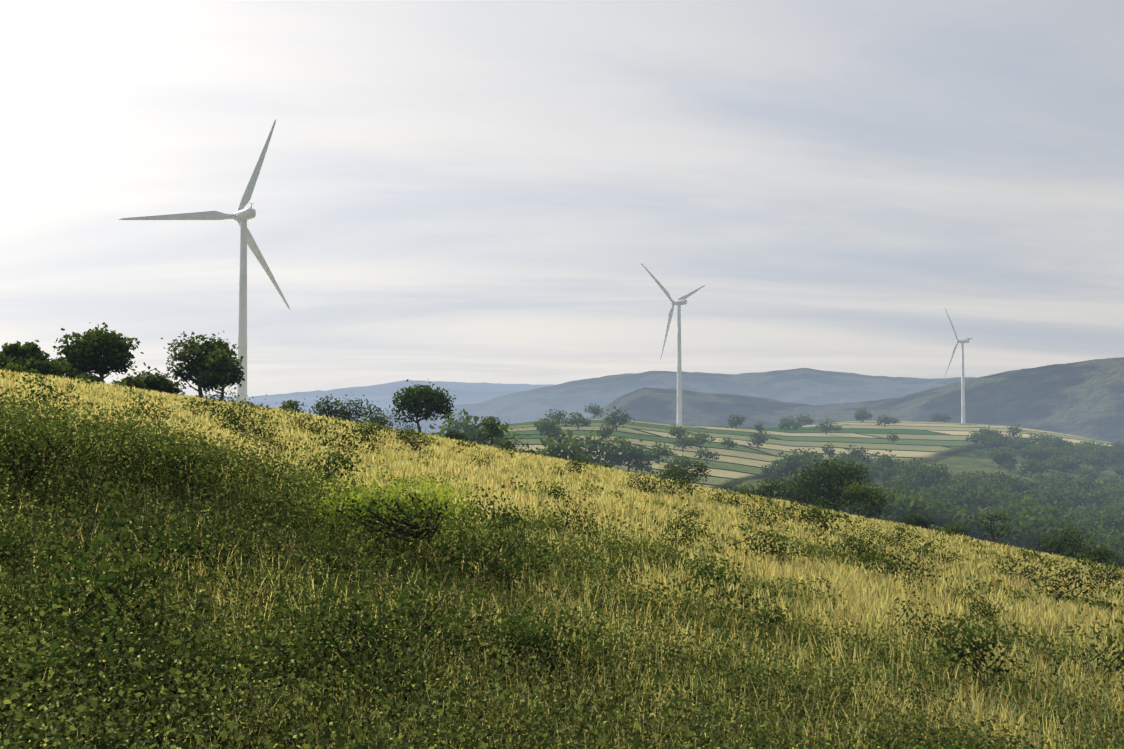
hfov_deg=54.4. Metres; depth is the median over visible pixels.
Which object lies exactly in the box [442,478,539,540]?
meadow shrub
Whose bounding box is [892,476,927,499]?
tree
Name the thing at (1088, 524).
tree
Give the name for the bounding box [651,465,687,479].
shrub
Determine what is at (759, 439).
tree
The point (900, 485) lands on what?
tree
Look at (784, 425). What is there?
tree
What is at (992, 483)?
tree
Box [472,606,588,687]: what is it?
meadow shrub
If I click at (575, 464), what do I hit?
meadow shrub
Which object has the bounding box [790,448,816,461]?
tree
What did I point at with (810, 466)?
tree
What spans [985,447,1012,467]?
tree
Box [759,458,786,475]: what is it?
tree
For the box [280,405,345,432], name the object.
meadow shrub
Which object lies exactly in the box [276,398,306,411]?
shrub
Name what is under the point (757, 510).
meadow shrub
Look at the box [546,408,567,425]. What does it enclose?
tree
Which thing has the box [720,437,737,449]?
tree
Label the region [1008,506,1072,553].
tree
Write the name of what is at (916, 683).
meadow shrub
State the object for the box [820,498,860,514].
tree
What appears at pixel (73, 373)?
shrub
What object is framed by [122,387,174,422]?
meadow shrub
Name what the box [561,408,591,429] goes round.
tree
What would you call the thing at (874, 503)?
shrub
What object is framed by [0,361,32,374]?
shrub
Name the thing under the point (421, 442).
meadow shrub
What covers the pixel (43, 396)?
meadow shrub
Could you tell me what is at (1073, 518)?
tree
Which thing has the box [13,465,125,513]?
meadow shrub
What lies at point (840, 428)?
tree
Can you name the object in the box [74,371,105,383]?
shrub
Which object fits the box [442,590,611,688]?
meadow shrub
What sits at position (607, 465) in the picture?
shrub
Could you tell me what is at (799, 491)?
tree
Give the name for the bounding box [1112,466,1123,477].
tree
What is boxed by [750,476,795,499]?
shrub
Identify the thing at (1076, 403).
terrain
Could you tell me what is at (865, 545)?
meadow shrub
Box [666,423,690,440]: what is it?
tree
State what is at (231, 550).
meadow shrub
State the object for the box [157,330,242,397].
ridge tree
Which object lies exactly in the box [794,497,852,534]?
meadow shrub
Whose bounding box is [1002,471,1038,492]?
tree
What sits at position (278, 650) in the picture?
meadow shrub
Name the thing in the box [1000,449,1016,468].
tree
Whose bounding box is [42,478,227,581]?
meadow shrub
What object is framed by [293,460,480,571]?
meadow shrub
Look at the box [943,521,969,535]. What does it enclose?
shrub
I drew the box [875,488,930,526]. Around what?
tree
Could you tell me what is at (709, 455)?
tree
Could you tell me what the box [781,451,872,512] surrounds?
tree
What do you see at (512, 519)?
meadow shrub
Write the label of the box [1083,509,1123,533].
tree
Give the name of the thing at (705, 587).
meadow shrub
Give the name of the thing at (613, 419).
tree
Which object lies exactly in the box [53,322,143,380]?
ridge tree
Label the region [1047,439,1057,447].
tree
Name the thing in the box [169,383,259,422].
meadow shrub
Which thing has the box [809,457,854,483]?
tree
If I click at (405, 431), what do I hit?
meadow shrub
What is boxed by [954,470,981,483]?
tree
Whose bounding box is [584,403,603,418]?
tree
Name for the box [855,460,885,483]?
tree
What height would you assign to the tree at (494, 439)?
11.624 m
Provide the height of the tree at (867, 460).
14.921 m
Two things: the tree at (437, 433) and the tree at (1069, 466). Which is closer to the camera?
the tree at (437, 433)
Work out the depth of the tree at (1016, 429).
976.50 m
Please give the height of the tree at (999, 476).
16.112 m
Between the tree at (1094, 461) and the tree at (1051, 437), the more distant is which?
the tree at (1051, 437)
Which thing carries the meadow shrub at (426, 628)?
on the terrain at (1076, 403)
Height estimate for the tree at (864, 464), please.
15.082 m
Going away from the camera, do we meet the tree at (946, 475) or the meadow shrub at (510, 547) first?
the meadow shrub at (510, 547)
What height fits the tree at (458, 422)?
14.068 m
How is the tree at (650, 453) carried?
on the terrain at (1076, 403)
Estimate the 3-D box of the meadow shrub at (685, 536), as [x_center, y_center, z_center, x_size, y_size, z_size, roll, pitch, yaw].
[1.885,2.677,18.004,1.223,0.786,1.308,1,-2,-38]
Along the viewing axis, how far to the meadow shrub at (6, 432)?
9.54 m
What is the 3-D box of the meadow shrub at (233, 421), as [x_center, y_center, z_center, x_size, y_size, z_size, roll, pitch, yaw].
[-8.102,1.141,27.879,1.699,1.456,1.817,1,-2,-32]
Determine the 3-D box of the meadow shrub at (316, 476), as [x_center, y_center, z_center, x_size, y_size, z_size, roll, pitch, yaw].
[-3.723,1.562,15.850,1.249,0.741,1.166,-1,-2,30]
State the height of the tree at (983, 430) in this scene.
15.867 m
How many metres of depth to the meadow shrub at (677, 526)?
21.45 m
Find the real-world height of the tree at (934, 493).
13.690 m
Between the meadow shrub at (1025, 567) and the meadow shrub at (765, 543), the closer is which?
the meadow shrub at (765, 543)
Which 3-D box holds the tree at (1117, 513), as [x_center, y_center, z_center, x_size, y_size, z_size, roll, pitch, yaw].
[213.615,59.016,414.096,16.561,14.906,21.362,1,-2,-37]
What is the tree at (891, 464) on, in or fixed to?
on the terrain at (1076, 403)
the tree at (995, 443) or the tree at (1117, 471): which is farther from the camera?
the tree at (995, 443)
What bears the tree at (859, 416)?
on the terrain at (1076, 403)
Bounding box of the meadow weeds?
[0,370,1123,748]
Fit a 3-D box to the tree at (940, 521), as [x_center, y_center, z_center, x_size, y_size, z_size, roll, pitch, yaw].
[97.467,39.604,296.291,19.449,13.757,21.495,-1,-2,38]
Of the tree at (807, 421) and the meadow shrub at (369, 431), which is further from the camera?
the tree at (807, 421)
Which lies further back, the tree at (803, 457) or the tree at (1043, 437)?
the tree at (1043, 437)
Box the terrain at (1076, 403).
[0,357,1123,748]
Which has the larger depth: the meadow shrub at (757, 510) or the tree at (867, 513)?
the tree at (867, 513)
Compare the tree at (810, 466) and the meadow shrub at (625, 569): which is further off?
the tree at (810, 466)
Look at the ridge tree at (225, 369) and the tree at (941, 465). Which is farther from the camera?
the tree at (941, 465)
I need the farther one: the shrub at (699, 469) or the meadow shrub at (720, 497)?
the shrub at (699, 469)
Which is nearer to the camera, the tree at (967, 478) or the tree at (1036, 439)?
the tree at (967, 478)
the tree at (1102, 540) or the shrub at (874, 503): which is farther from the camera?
the tree at (1102, 540)
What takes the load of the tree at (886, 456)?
on the terrain at (1076, 403)
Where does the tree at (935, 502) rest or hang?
on the terrain at (1076, 403)
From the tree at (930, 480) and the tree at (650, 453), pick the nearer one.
the tree at (650, 453)
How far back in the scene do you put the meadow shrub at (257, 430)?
24.48 m
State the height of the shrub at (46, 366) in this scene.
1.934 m
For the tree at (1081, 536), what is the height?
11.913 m
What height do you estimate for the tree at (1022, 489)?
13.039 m
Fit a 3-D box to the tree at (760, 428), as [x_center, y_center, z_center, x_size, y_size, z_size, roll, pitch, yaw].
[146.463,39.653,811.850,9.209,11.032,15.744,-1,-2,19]
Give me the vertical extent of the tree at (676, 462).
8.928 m
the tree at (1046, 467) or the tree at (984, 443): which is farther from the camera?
the tree at (984, 443)
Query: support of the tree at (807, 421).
on the terrain at (1076, 403)
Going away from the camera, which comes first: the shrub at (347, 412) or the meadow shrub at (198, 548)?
the meadow shrub at (198, 548)
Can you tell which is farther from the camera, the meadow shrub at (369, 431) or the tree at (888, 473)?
the tree at (888, 473)
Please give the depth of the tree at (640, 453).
393.11 m
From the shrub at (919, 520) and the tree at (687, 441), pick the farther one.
the tree at (687, 441)
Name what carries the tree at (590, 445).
on the terrain at (1076, 403)
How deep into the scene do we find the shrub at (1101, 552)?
82.09 m
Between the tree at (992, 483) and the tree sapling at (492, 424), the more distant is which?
the tree at (992, 483)
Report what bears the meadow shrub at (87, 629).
on the terrain at (1076, 403)
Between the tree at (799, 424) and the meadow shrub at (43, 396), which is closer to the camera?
the meadow shrub at (43, 396)
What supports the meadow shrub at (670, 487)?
on the terrain at (1076, 403)
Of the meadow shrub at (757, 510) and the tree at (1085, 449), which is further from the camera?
the tree at (1085, 449)
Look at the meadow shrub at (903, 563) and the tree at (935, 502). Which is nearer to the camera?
the meadow shrub at (903, 563)
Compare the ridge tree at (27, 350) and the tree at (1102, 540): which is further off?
the tree at (1102, 540)
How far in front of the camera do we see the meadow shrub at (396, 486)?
15.39 m
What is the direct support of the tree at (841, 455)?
on the terrain at (1076, 403)
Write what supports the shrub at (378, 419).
on the terrain at (1076, 403)
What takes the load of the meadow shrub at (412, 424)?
on the terrain at (1076, 403)
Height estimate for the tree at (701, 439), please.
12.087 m
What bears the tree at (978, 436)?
on the terrain at (1076, 403)
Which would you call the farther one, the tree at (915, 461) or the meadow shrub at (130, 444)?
the tree at (915, 461)
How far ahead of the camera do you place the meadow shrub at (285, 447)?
22.91 m
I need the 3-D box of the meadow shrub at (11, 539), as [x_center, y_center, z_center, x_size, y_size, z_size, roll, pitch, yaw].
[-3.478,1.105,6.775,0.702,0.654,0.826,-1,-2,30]
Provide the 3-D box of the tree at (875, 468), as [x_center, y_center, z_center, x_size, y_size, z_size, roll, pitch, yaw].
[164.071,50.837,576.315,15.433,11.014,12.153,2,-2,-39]
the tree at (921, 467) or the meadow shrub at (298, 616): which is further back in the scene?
the tree at (921, 467)
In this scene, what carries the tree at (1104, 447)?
on the terrain at (1076, 403)
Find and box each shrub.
[0,351,28,370]
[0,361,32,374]
[0,368,92,413]
[0,390,24,422]
[0,396,132,497]
[0,406,39,477]
[0,512,50,595]
[0,531,122,591]
[0,558,55,637]
[0,567,232,729]
[6,522,208,655]
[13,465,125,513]
[19,354,77,377]
[25,648,161,725]
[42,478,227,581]
[54,359,84,379]
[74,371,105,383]
[95,419,176,483]
[102,402,143,429]
[108,455,177,494]
[111,373,146,388]
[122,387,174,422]
[130,362,174,390]
[141,425,222,496]
[151,519,261,578]
[153,377,185,394]
[165,518,224,572]
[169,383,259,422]
[201,608,465,721]
[210,563,303,622]
[213,390,286,437]
[227,408,275,440]
[230,577,337,634]
[246,426,307,452]
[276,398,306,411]
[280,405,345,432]
[280,457,349,490]
[280,564,431,674]
[286,550,495,670]
[287,432,369,486]
[290,526,386,597]
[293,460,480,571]
[297,415,375,454]
[309,394,347,418]
[324,395,378,422]
[335,410,392,446]
[356,402,393,427]
[361,477,429,510]
[384,416,418,433]
[393,424,428,450]
[398,431,433,453]
[416,502,556,585]
[419,529,547,595]
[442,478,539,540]
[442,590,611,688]
[443,429,467,440]
[462,448,494,465]
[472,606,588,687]
[495,507,533,535]
[497,428,534,452]
[525,487,598,532]
[539,475,578,505]
[559,453,594,474]
[588,552,655,584]
[601,462,612,467]
[620,464,660,494]
[641,543,778,620]
[644,464,704,495]
[649,515,722,554]
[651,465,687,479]
[660,501,709,539]
[663,448,713,483]
[699,480,755,506]
[722,511,794,565]
[736,494,787,524]
[739,483,773,497]
[740,593,790,639]
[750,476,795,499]
[762,529,820,564]
[766,492,836,522]
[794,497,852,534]
[817,523,893,564]
[839,540,953,585]
[840,475,896,519]
[844,533,884,554]
[864,516,922,546]
[876,664,958,719]
[881,589,974,652]
[894,532,968,565]
[899,510,935,529]
[911,611,1035,691]
[937,581,987,608]
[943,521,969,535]
[965,596,1008,627]
[982,545,1058,584]
[1028,546,1110,604]
[1029,521,1096,558]
[1056,607,1123,689]
[1071,538,1120,565]
[1080,554,1123,592]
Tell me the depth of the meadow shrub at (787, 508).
40.37 m
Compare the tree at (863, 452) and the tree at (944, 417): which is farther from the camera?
the tree at (944, 417)
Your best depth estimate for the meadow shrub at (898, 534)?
34.18 m
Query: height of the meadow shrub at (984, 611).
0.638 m
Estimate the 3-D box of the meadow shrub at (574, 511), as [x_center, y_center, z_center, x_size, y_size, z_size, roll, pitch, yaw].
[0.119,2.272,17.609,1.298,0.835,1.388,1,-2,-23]
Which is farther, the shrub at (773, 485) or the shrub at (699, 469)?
the shrub at (699, 469)
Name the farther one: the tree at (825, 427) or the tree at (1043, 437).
the tree at (1043, 437)
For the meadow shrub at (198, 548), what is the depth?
8.20 m
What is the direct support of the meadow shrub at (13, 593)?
on the terrain at (1076, 403)
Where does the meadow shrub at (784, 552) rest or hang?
on the terrain at (1076, 403)
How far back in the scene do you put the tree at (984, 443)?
867.51 m
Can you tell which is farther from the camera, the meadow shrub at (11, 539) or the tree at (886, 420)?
the tree at (886, 420)
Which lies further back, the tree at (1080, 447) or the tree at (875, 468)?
the tree at (1080, 447)
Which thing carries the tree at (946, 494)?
on the terrain at (1076, 403)
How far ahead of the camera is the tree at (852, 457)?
571.73 m
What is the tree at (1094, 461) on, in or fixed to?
on the terrain at (1076, 403)
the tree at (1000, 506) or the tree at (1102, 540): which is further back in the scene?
the tree at (1000, 506)
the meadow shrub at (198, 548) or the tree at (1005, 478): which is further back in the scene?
the tree at (1005, 478)
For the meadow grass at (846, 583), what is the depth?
13.96 m
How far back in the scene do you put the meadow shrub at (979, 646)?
9.96 m
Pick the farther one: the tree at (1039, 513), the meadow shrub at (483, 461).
the tree at (1039, 513)
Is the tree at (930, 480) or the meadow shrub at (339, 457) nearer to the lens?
the meadow shrub at (339, 457)
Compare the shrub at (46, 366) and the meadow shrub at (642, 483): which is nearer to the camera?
the meadow shrub at (642, 483)
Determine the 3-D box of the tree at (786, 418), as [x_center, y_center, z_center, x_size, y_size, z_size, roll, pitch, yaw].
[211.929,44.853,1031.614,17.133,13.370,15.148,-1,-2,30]
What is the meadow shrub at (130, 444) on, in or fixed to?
on the terrain at (1076, 403)
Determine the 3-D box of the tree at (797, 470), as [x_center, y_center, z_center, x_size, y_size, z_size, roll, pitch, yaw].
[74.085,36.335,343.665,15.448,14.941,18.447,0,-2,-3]
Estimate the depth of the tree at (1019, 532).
281.88 m
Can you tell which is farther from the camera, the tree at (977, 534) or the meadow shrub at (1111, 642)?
the tree at (977, 534)
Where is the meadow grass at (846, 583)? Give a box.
[0,369,1123,748]
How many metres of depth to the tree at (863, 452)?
632.88 m
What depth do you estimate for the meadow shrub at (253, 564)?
7.45 m
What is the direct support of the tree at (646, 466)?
on the terrain at (1076, 403)
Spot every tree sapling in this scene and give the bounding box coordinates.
[477,415,510,444]
[974,508,1017,542]
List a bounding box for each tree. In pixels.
[1,339,49,364]
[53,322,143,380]
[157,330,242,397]
[194,345,244,400]
[389,379,456,432]
[429,426,446,435]
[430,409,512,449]
[447,412,478,432]
[477,431,515,448]
[526,429,596,465]
[533,414,561,439]
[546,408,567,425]
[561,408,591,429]
[566,428,625,465]
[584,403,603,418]
[596,447,623,467]
[598,422,614,439]
[600,405,634,429]
[604,435,653,471]
[632,457,654,473]
[646,441,675,463]
[662,453,694,471]
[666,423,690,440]
[668,434,698,451]
[689,429,715,450]
[694,447,719,462]
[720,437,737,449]
[727,412,746,428]
[746,430,769,448]
[753,421,764,433]
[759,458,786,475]
[771,467,810,498]
[772,449,806,480]
[777,448,814,473]
[778,415,794,425]
[778,419,792,431]
[779,467,827,505]
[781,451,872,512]
[790,420,803,430]
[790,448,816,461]
[795,414,813,425]
[801,460,823,474]
[802,453,840,469]
[803,448,819,458]
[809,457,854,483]
[813,418,839,434]
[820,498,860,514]
[821,442,835,458]
[829,451,849,461]
[829,492,873,515]
[831,424,842,432]
[836,454,864,467]
[839,458,868,486]
[841,445,870,463]
[845,482,905,517]
[848,505,880,519]
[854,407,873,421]
[854,448,873,463]
[855,409,870,422]
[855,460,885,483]
[867,461,885,477]
[868,457,889,477]
[871,450,900,465]
[873,454,901,476]
[875,413,893,426]
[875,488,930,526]
[879,463,898,485]
[879,472,921,491]
[880,489,926,519]
[884,431,899,442]
[885,475,916,495]
[886,495,952,531]
[887,474,920,492]
[892,460,935,483]
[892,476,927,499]
[893,457,936,474]
[897,491,958,513]
[900,468,938,486]
[905,461,937,482]
[915,495,940,517]
[917,493,967,513]
[923,459,951,486]
[923,492,967,523]
[924,465,944,477]
[926,465,956,485]
[931,411,943,421]
[933,474,967,490]
[939,413,950,422]
[941,480,987,508]
[942,502,997,541]
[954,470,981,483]
[957,474,983,487]
[964,430,985,445]
[964,466,1002,485]
[972,426,1007,439]
[976,478,1013,492]
[976,517,1016,540]
[979,467,1020,492]
[980,435,1002,447]
[982,430,1003,441]
[983,471,1022,493]
[984,436,1011,449]
[984,502,1016,528]
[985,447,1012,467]
[988,512,1067,554]
[989,526,1025,545]
[990,499,1050,519]
[999,459,1017,471]
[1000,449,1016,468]
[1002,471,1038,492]
[1004,501,1075,531]
[1005,423,1023,437]
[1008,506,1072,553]
[1009,433,1028,443]
[1011,437,1030,449]
[1016,480,1042,494]
[1017,455,1044,476]
[1020,496,1063,517]
[1025,445,1052,463]
[1026,433,1042,444]
[1029,459,1054,474]
[1035,432,1053,445]
[1037,434,1063,444]
[1047,437,1075,447]
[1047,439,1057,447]
[1052,455,1080,474]
[1053,508,1087,530]
[1058,525,1090,547]
[1059,445,1080,453]
[1061,529,1099,555]
[1069,477,1093,492]
[1071,443,1088,452]
[1071,514,1104,540]
[1077,443,1103,456]
[1079,453,1111,469]
[1081,530,1123,565]
[1082,440,1099,445]
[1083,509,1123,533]
[1083,524,1123,550]
[1088,527,1123,546]
[1096,442,1114,456]
[1104,443,1120,450]
[1107,441,1123,456]
[1111,511,1123,533]
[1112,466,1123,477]
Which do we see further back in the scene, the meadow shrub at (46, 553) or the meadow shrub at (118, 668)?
the meadow shrub at (46, 553)
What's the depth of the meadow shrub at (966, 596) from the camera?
17.39 m
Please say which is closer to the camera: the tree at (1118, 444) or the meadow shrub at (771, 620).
the meadow shrub at (771, 620)
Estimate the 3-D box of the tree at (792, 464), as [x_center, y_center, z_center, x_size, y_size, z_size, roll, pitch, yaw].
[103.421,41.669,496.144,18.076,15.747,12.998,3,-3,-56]
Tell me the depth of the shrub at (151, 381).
56.50 m
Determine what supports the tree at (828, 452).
on the terrain at (1076, 403)
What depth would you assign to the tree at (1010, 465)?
715.32 m
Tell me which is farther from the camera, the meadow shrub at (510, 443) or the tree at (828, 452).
the tree at (828, 452)
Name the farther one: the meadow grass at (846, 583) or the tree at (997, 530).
the tree at (997, 530)
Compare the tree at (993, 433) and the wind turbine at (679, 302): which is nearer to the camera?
the wind turbine at (679, 302)
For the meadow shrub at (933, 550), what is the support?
on the terrain at (1076, 403)
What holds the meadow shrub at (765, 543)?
on the terrain at (1076, 403)
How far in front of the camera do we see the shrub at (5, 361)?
56.27 m
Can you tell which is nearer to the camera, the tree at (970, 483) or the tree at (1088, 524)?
the tree at (1088, 524)
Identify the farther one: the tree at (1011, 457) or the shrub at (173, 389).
the tree at (1011, 457)
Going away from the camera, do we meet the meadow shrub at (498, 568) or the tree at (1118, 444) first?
the meadow shrub at (498, 568)
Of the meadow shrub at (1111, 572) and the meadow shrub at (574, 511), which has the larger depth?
the meadow shrub at (1111, 572)
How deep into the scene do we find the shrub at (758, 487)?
109.27 m
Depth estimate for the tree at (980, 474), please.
576.03 m
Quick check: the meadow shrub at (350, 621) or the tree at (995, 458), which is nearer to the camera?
the meadow shrub at (350, 621)
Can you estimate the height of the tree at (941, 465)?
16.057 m
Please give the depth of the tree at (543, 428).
516.99 m
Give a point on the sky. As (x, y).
(468, 191)
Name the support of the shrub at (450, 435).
on the terrain at (1076, 403)
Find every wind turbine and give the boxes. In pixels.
[119,119,289,401]
[641,263,704,425]
[944,309,971,422]
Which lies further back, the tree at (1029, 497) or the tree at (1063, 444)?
the tree at (1063, 444)
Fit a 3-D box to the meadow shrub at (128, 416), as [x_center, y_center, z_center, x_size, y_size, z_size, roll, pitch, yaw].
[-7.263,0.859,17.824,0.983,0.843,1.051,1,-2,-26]
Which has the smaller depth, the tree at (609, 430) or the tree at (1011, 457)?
the tree at (609, 430)
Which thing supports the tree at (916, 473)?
on the terrain at (1076, 403)
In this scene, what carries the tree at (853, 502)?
on the terrain at (1076, 403)
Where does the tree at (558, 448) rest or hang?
on the terrain at (1076, 403)
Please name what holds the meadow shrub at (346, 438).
on the terrain at (1076, 403)
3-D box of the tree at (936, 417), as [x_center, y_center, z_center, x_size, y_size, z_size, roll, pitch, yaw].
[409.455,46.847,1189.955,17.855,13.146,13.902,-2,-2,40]
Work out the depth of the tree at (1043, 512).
349.40 m
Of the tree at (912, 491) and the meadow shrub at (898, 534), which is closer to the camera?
the meadow shrub at (898, 534)
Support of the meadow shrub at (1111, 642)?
on the terrain at (1076, 403)
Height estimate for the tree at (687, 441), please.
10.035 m
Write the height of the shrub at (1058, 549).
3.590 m
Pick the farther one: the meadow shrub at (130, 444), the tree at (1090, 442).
the tree at (1090, 442)
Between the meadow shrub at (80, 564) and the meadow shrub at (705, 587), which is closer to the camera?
the meadow shrub at (80, 564)
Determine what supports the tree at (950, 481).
on the terrain at (1076, 403)
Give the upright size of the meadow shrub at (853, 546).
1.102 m
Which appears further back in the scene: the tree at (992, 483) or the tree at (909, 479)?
the tree at (992, 483)
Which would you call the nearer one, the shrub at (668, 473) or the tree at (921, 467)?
the shrub at (668, 473)
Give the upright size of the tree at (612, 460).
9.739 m
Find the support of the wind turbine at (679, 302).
on the terrain at (1076, 403)
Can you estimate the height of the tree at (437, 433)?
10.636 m
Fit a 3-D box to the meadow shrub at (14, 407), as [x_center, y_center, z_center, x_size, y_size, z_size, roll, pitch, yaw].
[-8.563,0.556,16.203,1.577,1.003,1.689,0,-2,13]
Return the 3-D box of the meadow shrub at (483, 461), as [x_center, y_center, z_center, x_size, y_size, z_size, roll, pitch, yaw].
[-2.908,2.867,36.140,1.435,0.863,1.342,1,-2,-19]
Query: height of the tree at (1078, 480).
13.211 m
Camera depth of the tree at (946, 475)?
569.66 m
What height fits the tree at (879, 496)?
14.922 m
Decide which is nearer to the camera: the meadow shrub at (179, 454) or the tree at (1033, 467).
the meadow shrub at (179, 454)
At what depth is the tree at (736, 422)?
845.09 m
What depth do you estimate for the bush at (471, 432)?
259.72 m
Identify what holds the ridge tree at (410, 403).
on the terrain at (1076, 403)
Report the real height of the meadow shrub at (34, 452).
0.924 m
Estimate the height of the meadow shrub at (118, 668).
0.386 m
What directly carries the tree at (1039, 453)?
on the terrain at (1076, 403)
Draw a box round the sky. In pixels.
[0,0,1123,396]
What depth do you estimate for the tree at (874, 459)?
594.68 m
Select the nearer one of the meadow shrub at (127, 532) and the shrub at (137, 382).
the meadow shrub at (127, 532)
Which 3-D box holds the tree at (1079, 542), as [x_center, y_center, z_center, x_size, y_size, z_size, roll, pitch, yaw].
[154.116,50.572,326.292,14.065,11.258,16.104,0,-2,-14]
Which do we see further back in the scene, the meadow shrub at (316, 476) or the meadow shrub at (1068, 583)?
the meadow shrub at (1068, 583)
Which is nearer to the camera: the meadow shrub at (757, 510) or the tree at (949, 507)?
the meadow shrub at (757, 510)
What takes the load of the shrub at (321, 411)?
on the terrain at (1076, 403)
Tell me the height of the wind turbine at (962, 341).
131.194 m
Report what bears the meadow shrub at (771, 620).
on the terrain at (1076, 403)
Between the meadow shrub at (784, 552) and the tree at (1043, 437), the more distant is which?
the tree at (1043, 437)
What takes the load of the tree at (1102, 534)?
on the terrain at (1076, 403)
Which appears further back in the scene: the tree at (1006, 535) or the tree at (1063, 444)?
the tree at (1063, 444)
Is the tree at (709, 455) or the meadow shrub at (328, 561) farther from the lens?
the tree at (709, 455)
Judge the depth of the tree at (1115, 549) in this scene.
275.74 m
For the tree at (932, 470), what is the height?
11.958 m
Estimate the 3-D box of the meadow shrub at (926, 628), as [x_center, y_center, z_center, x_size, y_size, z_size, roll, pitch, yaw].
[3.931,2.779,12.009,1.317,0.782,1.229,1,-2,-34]
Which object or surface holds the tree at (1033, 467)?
on the terrain at (1076, 403)
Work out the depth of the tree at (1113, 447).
921.74 m
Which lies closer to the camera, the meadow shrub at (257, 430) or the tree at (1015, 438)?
the meadow shrub at (257, 430)
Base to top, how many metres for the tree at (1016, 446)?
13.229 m
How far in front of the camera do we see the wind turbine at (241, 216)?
423.55 m
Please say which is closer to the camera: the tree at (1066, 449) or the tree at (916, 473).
the tree at (916, 473)
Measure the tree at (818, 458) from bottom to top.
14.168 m
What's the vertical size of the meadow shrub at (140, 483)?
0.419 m
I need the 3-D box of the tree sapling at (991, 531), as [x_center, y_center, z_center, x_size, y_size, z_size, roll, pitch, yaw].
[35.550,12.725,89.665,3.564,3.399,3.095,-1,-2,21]
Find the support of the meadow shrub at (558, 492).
on the terrain at (1076, 403)
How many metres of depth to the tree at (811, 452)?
585.95 m
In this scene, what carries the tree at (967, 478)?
on the terrain at (1076, 403)
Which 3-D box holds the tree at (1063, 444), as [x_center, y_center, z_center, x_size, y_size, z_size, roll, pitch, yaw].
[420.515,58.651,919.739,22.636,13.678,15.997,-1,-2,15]
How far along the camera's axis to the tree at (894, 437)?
837.93 m

